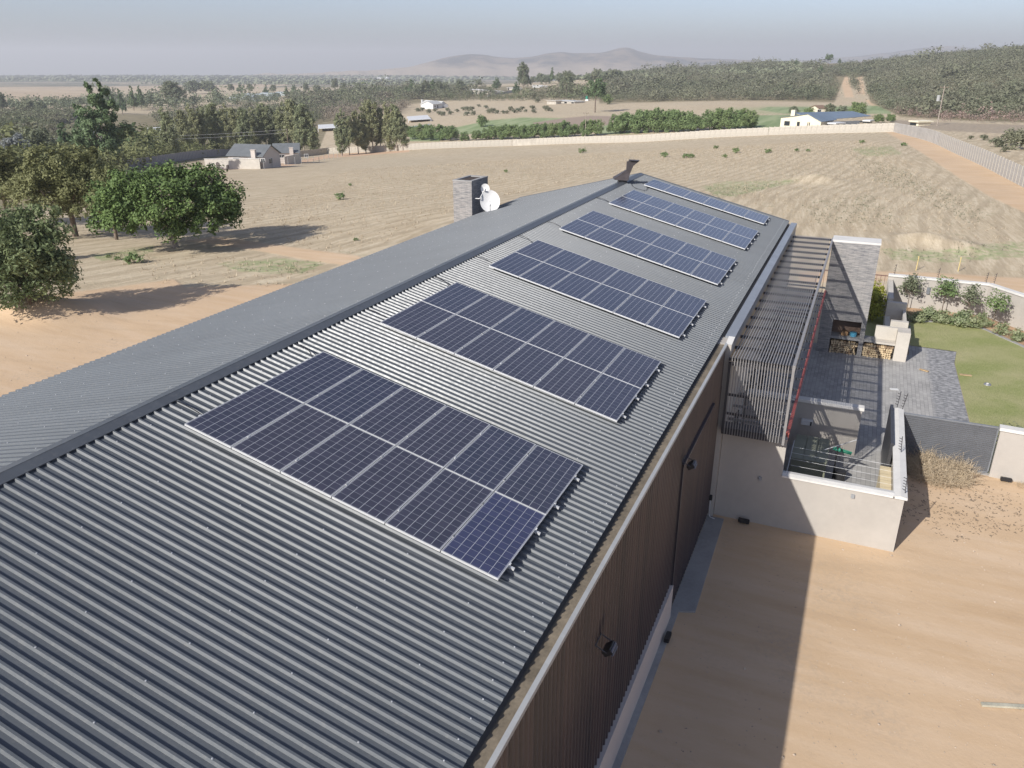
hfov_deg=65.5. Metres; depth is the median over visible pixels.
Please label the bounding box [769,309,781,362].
glass door
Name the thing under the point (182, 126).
sheoak tree
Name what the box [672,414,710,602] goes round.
sliding door
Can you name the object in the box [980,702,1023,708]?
timber batten
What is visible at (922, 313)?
garden shrub
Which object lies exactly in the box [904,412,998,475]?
sliding gate
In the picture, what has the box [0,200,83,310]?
feathery tree
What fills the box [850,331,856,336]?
blue bowl
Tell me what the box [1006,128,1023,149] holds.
shrub
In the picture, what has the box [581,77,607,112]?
umbrella pine
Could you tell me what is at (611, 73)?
round tree
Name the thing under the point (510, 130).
pepper tree
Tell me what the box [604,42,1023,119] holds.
hill scrub
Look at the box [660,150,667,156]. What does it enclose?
field bush
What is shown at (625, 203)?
solar panel
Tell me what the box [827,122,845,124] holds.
white shed
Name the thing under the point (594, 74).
round tree
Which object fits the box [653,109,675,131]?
pepper tree
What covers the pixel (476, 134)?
pepper tree
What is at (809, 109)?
farmyard tree
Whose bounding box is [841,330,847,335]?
basket
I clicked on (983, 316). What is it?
garden shrub
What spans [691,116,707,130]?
pepper tree
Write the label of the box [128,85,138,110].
pine tree
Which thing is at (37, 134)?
round tree
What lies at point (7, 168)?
bushy tree
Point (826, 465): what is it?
washing line
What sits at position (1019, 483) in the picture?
dry brush
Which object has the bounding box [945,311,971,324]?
garden shrub
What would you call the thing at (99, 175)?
olive brown tree
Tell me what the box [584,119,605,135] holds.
pepper tree
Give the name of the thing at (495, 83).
valley tree
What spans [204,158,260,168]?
yard wall
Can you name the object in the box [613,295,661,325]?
solar panel
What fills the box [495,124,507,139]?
pepper tree
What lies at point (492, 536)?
solar panel
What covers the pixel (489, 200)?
satellite dish
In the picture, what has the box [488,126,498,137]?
pepper tree
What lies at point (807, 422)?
air conditioner
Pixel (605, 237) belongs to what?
solar panel
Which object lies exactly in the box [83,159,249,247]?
fig tree
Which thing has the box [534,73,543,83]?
round tree
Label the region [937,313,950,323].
garden shrub
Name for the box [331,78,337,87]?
valley tree
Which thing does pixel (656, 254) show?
solar panel
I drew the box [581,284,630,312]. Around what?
solar panel
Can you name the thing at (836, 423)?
partition wall
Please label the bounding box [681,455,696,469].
flood light
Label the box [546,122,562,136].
pepper tree
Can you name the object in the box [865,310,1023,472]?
lawn
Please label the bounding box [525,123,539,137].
pepper tree
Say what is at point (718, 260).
solar panel
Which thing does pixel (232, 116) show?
sheoak tree
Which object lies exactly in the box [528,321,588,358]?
solar panel
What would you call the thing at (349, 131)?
sheoak tree
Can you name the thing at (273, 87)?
valley tree
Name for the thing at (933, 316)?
garden shrub
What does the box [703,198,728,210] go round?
solar panel
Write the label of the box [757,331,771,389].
glass door
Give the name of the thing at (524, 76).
gum tree
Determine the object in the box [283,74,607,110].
wood
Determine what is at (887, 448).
open gate
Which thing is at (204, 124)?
sheoak tree
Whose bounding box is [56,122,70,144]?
pine tree
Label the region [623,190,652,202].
solar panel
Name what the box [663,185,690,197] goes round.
solar panel
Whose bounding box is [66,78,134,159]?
pine tree
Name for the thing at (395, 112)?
sheoak tree
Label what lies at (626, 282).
solar panel
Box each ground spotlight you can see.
[664,631,671,642]
[738,517,749,523]
[1000,476,1011,482]
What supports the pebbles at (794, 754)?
on the ground at (920, 570)
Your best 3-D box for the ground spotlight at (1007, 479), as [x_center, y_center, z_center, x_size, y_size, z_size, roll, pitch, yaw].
[16.923,3.288,27.291,0.340,0.170,0.126,9,24,22]
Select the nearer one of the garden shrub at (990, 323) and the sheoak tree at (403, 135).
the garden shrub at (990, 323)
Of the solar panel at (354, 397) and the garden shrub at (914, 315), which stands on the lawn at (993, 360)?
the garden shrub at (914, 315)
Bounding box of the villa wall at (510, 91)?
[488,90,511,96]
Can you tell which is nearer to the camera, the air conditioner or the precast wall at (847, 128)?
the air conditioner
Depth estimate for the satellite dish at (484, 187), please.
40.39 m
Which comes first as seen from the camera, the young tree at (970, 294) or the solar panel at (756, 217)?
the solar panel at (756, 217)
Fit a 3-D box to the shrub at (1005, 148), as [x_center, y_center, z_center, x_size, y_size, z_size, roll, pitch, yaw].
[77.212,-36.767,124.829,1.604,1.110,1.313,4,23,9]
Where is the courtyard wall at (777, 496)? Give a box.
[714,408,907,551]
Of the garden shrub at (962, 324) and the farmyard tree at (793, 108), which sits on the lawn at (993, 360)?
the garden shrub at (962, 324)
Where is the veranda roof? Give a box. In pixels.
[797,111,869,118]
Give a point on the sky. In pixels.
(38, 37)
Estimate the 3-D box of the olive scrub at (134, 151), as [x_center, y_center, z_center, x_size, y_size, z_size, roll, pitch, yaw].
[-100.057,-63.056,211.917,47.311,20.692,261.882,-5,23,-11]
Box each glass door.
[741,369,755,423]
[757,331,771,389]
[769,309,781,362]
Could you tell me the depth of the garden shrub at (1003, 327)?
41.54 m
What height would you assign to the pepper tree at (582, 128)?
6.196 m
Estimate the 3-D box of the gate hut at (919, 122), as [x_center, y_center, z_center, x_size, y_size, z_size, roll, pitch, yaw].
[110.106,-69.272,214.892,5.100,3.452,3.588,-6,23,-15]
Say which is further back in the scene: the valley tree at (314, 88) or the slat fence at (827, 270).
the valley tree at (314, 88)
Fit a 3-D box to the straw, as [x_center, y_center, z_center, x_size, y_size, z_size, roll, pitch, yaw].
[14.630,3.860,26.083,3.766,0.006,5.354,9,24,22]
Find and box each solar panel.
[185,384,303,447]
[232,404,348,472]
[262,351,361,403]
[281,425,394,497]
[305,369,403,424]
[332,446,442,523]
[350,387,445,445]
[380,301,454,338]
[385,468,493,551]
[397,406,489,468]
[417,315,489,353]
[422,282,487,314]
[441,492,545,580]
[445,425,535,490]
[454,329,525,370]
[456,295,520,328]
[489,252,542,277]
[491,308,554,342]
[493,343,562,386]
[495,445,582,514]
[516,240,563,261]
[519,262,570,288]
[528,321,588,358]
[534,358,601,403]
[544,250,590,272]
[550,273,600,300]
[559,219,600,237]
[565,334,624,372]
[573,260,618,283]
[575,373,640,421]
[578,211,615,226]
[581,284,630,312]
[585,227,624,246]
[602,218,638,235]
[602,270,647,294]
[603,348,660,388]
[609,196,641,210]
[610,236,649,255]
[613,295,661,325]
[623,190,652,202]
[626,226,662,243]
[631,203,662,217]
[632,280,676,306]
[636,244,674,265]
[643,197,673,209]
[644,179,671,190]
[646,306,693,337]
[651,235,686,253]
[653,210,684,225]
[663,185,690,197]
[663,253,700,274]
[664,290,705,317]
[665,203,693,216]
[675,217,706,233]
[677,243,710,261]
[683,191,709,203]
[686,210,714,224]
[690,262,727,284]
[698,225,728,240]
[702,251,735,270]
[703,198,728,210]
[708,217,735,231]
[722,232,751,249]
[723,204,748,216]
[730,224,757,238]
[744,210,768,223]
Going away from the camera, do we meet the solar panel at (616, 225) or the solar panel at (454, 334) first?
the solar panel at (454, 334)
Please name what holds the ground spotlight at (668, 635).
on the apron
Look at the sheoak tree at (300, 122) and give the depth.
273.45 m
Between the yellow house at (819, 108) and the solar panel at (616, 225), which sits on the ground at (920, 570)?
the yellow house at (819, 108)
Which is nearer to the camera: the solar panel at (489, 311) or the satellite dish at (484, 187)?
the solar panel at (489, 311)
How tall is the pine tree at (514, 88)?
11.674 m
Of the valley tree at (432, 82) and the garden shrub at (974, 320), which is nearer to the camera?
the garden shrub at (974, 320)
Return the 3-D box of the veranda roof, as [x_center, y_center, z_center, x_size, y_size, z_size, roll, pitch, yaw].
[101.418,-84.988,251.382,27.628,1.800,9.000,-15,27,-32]
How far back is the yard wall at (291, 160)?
204.94 m
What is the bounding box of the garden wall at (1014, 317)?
[884,273,1023,330]
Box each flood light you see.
[595,633,617,656]
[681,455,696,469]
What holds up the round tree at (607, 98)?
on the ground at (920, 570)
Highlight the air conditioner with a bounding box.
[801,418,812,425]
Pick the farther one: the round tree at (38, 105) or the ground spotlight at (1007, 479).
the round tree at (38, 105)
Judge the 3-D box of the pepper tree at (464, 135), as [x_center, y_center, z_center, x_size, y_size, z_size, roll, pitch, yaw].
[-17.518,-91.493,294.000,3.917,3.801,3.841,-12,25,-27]
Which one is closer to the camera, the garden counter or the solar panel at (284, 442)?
the solar panel at (284, 442)
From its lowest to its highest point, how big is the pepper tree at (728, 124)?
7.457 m
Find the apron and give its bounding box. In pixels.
[612,515,723,767]
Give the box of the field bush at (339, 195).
[334,191,345,199]
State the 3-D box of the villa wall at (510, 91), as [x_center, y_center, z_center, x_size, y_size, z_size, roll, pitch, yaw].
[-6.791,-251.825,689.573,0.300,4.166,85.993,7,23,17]
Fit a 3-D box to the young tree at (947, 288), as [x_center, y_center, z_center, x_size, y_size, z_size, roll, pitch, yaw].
[24.126,-4.788,44.506,1.576,2.650,1.416,2,22,5]
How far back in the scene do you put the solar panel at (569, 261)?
25.95 m
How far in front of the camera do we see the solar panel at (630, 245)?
29.12 m
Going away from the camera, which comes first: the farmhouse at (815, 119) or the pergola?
the pergola
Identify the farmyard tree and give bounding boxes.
[789,106,799,113]
[803,106,815,111]
[824,103,836,111]
[837,105,847,110]
[848,101,867,113]
[872,114,884,121]
[886,114,895,121]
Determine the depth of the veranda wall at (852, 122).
239.00 m
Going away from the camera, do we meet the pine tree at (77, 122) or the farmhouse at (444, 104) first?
the pine tree at (77, 122)
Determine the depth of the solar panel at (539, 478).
14.51 m
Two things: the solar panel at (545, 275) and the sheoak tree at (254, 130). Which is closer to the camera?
the solar panel at (545, 275)
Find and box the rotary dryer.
[824,440,855,477]
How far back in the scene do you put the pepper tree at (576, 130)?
276.32 m
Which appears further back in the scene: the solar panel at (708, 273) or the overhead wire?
the overhead wire
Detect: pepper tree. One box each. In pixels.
[405,125,417,138]
[414,124,424,139]
[423,124,436,138]
[434,124,446,139]
[441,125,459,140]
[460,131,469,140]
[470,130,481,138]
[481,128,492,139]
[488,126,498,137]
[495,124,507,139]
[504,124,520,138]
[519,125,529,138]
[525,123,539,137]
[538,122,549,137]
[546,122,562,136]
[558,119,573,136]
[569,124,580,135]
[579,119,591,135]
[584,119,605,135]
[606,114,626,132]
[613,111,632,132]
[623,112,642,133]
[632,109,654,130]
[640,107,663,132]
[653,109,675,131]
[662,109,685,132]
[671,110,695,131]
[685,112,700,130]
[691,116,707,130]
[700,109,717,129]
[707,107,725,129]
[717,107,738,129]
[726,109,747,128]
[737,108,759,128]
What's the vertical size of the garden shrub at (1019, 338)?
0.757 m
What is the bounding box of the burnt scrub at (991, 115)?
[893,98,1023,121]
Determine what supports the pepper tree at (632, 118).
on the ground at (920, 570)
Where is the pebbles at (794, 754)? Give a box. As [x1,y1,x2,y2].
[642,483,1023,767]
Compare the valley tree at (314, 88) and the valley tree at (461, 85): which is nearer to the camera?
the valley tree at (461, 85)
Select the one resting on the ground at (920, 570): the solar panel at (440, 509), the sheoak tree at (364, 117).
the sheoak tree at (364, 117)
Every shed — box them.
[0,159,796,767]
[532,85,546,87]
[546,100,560,103]
[561,100,585,102]
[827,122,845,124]
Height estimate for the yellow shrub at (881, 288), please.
2.192 m
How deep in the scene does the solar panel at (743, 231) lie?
35.14 m
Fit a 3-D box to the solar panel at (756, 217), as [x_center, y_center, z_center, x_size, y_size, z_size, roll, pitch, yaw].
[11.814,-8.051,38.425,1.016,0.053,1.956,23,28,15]
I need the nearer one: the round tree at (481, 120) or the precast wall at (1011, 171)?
the precast wall at (1011, 171)
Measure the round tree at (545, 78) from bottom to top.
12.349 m
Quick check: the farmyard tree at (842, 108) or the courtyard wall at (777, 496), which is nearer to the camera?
the courtyard wall at (777, 496)
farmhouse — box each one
[421,99,447,107]
[780,110,836,126]
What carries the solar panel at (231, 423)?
on the mounting rail
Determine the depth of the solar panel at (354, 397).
15.60 m
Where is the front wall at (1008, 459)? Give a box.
[989,424,1023,483]
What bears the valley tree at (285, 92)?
on the ground at (920, 570)
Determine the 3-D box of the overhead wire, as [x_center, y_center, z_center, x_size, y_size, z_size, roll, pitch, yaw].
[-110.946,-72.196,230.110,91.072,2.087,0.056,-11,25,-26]
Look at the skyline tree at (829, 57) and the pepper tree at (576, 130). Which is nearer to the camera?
the pepper tree at (576, 130)
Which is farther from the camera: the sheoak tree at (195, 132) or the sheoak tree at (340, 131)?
the sheoak tree at (340, 131)
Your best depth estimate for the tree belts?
2847.97 m
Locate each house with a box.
[226,144,280,168]
[272,143,307,162]
[811,105,825,111]
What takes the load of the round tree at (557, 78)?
on the ground at (920, 570)
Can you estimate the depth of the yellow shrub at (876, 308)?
43.13 m
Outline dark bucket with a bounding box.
[833,468,846,480]
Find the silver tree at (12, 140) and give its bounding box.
[0,132,30,151]
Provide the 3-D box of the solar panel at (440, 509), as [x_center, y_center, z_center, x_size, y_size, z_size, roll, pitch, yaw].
[-1.146,2.039,13.191,1.013,0.053,1.956,23,28,15]
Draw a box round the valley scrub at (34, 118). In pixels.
[0,96,329,145]
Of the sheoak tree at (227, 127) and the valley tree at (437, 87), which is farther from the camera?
the valley tree at (437, 87)
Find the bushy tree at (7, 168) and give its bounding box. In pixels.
[0,146,43,217]
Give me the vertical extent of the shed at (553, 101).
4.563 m
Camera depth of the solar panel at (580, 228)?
29.66 m
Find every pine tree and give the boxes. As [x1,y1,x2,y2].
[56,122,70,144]
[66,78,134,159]
[69,103,95,145]
[105,86,115,108]
[116,89,126,114]
[124,122,146,145]
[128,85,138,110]
[135,85,144,109]
[145,134,155,148]
[512,81,519,92]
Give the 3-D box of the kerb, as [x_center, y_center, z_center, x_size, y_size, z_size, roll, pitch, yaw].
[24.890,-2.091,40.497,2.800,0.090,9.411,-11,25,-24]
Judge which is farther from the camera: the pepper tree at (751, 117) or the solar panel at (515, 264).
the pepper tree at (751, 117)
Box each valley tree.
[227,84,234,92]
[246,83,254,91]
[268,84,276,91]
[283,86,289,94]
[302,83,309,89]
[312,84,321,91]
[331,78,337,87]
[407,79,416,90]
[410,83,425,98]
[421,80,431,91]
[429,79,435,93]
[433,81,442,91]
[440,81,450,94]
[455,80,466,91]
[492,77,501,88]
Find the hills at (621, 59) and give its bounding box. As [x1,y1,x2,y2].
[254,48,829,76]
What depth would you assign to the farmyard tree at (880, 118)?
247.12 m
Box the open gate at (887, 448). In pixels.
[881,404,893,466]
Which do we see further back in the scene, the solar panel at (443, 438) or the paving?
the paving
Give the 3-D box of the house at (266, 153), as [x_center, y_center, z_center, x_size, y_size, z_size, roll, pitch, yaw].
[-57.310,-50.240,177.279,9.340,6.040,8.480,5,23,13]
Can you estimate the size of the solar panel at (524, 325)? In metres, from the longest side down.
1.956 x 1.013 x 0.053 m
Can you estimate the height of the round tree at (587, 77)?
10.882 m
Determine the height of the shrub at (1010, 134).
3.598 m
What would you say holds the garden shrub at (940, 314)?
on the flower bed
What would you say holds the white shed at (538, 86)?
on the ground at (920, 570)
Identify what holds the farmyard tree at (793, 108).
on the ground at (920, 570)
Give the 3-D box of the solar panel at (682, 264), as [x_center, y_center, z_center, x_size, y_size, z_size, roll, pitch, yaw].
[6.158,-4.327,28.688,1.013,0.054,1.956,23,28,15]
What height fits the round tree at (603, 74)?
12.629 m
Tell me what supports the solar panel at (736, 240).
on the mounting rail
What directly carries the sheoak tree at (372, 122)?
on the ground at (920, 570)
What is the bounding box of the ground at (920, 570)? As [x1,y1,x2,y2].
[0,60,1023,767]
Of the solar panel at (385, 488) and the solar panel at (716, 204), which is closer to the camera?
the solar panel at (385, 488)
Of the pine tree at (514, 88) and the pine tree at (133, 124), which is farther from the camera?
the pine tree at (514, 88)
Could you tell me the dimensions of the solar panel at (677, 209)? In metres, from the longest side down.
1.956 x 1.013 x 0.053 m
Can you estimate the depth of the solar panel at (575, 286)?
23.96 m
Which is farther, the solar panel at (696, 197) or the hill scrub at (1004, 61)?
the hill scrub at (1004, 61)
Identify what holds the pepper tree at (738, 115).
on the ground at (920, 570)
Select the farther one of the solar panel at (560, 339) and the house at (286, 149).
the house at (286, 149)
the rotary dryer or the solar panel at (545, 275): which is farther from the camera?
the rotary dryer
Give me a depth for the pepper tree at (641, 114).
264.00 m
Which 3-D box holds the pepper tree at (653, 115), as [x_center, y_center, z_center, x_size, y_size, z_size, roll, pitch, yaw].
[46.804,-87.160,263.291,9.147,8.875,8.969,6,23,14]
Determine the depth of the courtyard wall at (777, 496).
24.06 m
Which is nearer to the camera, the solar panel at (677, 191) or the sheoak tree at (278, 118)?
the solar panel at (677, 191)
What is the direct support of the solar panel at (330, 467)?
on the mounting rail
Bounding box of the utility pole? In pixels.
[936,86,948,125]
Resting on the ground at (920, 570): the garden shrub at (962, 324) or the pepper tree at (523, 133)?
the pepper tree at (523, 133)
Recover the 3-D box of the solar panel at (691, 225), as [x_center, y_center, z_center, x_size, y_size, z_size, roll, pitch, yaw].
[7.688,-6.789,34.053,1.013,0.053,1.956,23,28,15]
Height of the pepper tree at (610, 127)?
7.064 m
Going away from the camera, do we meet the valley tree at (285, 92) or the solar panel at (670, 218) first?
the solar panel at (670, 218)
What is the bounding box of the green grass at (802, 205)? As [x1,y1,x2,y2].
[108,154,1008,272]
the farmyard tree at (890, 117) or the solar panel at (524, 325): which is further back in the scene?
the farmyard tree at (890, 117)
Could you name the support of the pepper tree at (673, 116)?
on the ground at (920, 570)
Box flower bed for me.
[906,308,1023,344]
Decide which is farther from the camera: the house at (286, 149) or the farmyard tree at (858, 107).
the farmyard tree at (858, 107)
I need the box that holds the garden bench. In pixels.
[876,466,890,489]
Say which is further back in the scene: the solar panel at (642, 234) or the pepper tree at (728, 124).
the pepper tree at (728, 124)
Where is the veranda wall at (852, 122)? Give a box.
[827,121,859,124]
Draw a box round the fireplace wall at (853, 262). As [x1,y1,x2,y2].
[816,235,881,355]
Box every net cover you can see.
[318,124,336,131]
[407,115,430,122]
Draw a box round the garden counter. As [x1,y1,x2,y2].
[862,279,910,361]
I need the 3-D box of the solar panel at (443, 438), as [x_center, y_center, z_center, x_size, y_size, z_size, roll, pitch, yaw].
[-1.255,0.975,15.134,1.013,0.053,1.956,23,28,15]
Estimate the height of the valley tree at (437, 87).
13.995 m
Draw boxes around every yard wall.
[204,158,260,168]
[284,154,299,163]
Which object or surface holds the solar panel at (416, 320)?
on the mounting rail
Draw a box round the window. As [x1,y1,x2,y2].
[784,121,789,125]
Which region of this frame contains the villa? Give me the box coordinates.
[466,89,500,93]
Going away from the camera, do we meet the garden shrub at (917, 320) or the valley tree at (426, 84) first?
the garden shrub at (917, 320)
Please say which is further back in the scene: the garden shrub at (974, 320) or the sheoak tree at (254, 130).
the sheoak tree at (254, 130)
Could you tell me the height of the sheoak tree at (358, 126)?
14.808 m
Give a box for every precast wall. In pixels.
[120,149,229,170]
[300,148,327,156]
[328,139,511,153]
[512,127,768,145]
[768,123,894,134]
[893,123,1023,186]
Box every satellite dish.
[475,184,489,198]
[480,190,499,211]
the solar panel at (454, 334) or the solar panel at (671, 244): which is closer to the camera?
the solar panel at (454, 334)
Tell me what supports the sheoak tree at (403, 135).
on the ground at (920, 570)
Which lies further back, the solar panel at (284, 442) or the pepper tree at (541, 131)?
the pepper tree at (541, 131)
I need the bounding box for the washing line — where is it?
[786,440,891,484]
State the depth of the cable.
14.08 m
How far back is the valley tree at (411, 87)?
705.75 m
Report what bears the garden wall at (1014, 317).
on the ground at (920, 570)
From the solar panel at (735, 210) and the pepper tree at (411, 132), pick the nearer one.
the solar panel at (735, 210)
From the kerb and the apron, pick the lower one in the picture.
the apron
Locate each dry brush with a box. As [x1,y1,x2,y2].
[906,441,988,493]
[1014,478,1023,488]
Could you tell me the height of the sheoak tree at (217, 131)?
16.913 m
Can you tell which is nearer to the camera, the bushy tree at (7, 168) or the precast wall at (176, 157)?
the bushy tree at (7, 168)
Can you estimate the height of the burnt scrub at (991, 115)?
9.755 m
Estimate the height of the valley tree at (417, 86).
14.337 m
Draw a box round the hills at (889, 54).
[788,46,984,62]
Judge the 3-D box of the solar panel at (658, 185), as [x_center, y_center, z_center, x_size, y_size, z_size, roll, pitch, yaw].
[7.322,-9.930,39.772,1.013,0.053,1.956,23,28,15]
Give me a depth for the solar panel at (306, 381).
15.87 m
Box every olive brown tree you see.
[0,141,115,236]
[69,162,119,239]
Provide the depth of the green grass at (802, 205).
75.15 m
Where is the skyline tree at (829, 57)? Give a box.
[825,54,833,62]
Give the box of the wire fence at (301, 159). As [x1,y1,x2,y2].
[263,151,341,166]
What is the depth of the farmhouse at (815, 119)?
237.22 m
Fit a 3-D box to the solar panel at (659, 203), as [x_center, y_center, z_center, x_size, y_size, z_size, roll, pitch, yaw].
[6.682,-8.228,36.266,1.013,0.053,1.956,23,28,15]
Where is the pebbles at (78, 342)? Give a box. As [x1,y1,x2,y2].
[0,300,233,387]
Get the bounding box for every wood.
[3,81,305,109]
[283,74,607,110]
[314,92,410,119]
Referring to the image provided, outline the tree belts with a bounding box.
[0,60,816,84]
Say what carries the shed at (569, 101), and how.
on the ground at (920, 570)
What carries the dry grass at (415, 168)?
on the ground at (920, 570)
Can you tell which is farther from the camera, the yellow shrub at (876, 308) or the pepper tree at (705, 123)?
the pepper tree at (705, 123)
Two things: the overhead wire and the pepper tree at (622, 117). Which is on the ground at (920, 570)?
the pepper tree at (622, 117)
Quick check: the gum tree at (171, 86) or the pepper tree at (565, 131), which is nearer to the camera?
the pepper tree at (565, 131)
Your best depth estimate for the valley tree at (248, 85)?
991.21 m
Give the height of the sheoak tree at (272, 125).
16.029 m
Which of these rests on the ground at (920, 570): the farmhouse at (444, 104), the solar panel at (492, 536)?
the farmhouse at (444, 104)
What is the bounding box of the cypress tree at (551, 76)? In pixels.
[549,67,554,80]
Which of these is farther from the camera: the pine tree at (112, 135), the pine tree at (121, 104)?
the pine tree at (121, 104)
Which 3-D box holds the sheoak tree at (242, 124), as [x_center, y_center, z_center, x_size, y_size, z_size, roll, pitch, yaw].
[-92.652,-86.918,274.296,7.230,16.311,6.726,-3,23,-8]
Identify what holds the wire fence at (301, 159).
on the ground at (920, 570)
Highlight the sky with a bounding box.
[0,0,1023,75]
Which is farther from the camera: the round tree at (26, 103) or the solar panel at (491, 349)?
the round tree at (26, 103)
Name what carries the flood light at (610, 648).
attached to the farm shed at (176, 591)
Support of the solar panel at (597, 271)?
on the mounting rail
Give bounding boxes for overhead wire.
[26,130,274,138]
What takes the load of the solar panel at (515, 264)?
on the mounting rail
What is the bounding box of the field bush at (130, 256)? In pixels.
[123,251,144,263]
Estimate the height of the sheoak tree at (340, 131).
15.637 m
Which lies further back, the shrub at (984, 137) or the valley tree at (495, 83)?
the valley tree at (495, 83)
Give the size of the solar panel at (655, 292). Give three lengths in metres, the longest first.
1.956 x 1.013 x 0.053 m
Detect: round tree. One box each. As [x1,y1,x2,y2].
[19,99,34,110]
[21,126,58,149]
[33,100,46,109]
[182,80,202,93]
[198,79,217,91]
[476,114,487,126]
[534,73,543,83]
[541,74,550,82]
[555,72,563,83]
[584,72,593,80]
[590,68,602,81]
[598,70,608,80]
[601,94,613,103]
[606,68,617,78]
[615,69,623,76]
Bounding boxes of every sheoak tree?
[157,106,180,153]
[173,109,194,145]
[185,104,204,146]
[194,105,211,149]
[204,101,226,148]
[218,103,234,148]
[227,106,242,143]
[234,107,253,143]
[247,106,260,143]
[253,101,271,143]
[267,109,279,144]
[273,101,292,142]
[283,97,298,142]
[292,102,310,149]
[305,107,320,149]
[333,108,349,155]
[343,116,354,154]
[349,110,366,153]
[358,101,372,152]
[362,99,380,152]
[373,107,382,145]
[380,102,395,151]
[387,102,402,150]
[396,114,409,150]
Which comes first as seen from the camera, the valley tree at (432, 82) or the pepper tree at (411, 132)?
the pepper tree at (411, 132)
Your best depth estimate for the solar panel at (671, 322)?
23.15 m
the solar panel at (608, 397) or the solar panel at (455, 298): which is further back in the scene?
the solar panel at (455, 298)
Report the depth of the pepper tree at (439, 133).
300.48 m
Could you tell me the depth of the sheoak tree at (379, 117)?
272.34 m
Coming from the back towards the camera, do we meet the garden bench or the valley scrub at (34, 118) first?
the valley scrub at (34, 118)
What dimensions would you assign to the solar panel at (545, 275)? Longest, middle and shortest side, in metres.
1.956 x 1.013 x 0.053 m
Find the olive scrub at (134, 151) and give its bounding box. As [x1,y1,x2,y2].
[0,121,234,177]
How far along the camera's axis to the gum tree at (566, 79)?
555.00 m
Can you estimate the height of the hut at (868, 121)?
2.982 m
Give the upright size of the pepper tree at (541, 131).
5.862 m
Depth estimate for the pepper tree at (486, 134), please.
292.09 m
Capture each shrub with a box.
[868,287,886,320]
[871,278,886,304]
[906,311,925,321]
[912,310,929,321]
[916,311,927,322]
[919,307,934,319]
[924,309,942,321]
[930,309,949,321]
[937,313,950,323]
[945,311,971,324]
[954,316,968,327]
[957,309,973,318]
[959,317,969,325]
[968,315,981,325]
[974,312,987,321]
[975,319,985,328]
[980,134,989,139]
[983,319,994,326]
[987,137,1006,147]
[991,321,1011,334]
[996,421,1023,443]
[997,127,1023,145]
[999,146,1010,151]
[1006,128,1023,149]
[1007,327,1023,336]
[1009,331,1023,341]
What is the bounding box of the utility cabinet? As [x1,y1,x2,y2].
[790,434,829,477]
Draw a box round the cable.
[176,400,201,414]
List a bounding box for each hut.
[862,119,874,122]
[908,120,933,125]
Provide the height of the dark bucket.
0.390 m
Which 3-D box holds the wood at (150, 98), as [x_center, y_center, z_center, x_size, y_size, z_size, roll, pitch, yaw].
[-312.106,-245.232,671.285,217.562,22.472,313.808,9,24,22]
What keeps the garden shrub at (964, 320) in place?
on the lawn at (993, 360)
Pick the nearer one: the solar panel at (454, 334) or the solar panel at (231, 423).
the solar panel at (231, 423)
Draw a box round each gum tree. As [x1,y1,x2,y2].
[0,92,8,107]
[156,80,187,108]
[516,62,531,88]
[559,70,572,95]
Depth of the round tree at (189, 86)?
1022.88 m
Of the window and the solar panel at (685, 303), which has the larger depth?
the window
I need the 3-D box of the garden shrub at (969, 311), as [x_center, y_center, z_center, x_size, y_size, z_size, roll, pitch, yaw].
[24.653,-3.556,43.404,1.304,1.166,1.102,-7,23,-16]
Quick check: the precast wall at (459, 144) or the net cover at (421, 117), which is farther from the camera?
the net cover at (421, 117)
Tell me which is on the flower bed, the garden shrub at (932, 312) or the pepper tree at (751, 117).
the garden shrub at (932, 312)
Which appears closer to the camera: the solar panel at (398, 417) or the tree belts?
the solar panel at (398, 417)
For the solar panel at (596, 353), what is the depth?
20.01 m
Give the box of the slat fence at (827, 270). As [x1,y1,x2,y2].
[812,269,887,302]
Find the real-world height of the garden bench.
1.150 m
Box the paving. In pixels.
[761,339,968,486]
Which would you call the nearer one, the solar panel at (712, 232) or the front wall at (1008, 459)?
the front wall at (1008, 459)
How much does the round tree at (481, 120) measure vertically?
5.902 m
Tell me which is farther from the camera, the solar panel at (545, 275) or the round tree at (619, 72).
the round tree at (619, 72)
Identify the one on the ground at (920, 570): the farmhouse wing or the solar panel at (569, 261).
the farmhouse wing
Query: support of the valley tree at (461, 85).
on the ground at (920, 570)
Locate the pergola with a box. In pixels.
[721,235,832,445]
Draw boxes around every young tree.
[896,273,926,310]
[929,275,959,308]
[959,283,985,308]
[982,288,1011,327]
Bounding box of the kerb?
[909,320,1023,347]
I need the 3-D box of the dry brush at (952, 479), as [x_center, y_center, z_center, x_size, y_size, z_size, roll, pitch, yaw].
[14.892,2.776,27.711,3.111,1.143,3.159,9,24,22]
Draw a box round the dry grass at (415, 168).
[112,140,1009,286]
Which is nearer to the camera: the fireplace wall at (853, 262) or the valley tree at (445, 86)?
the fireplace wall at (853, 262)
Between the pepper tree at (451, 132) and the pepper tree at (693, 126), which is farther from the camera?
the pepper tree at (451, 132)
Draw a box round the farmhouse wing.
[422,100,442,108]
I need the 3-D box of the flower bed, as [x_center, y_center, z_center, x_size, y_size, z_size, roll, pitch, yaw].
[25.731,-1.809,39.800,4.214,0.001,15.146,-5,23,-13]
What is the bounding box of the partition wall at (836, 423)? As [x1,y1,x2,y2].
[745,388,864,455]
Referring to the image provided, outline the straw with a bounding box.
[901,464,1023,539]
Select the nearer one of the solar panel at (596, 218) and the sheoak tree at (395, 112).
the solar panel at (596, 218)
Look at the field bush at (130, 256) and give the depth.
55.75 m
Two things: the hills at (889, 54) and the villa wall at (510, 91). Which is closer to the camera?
the villa wall at (510, 91)
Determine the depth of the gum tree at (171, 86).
606.22 m

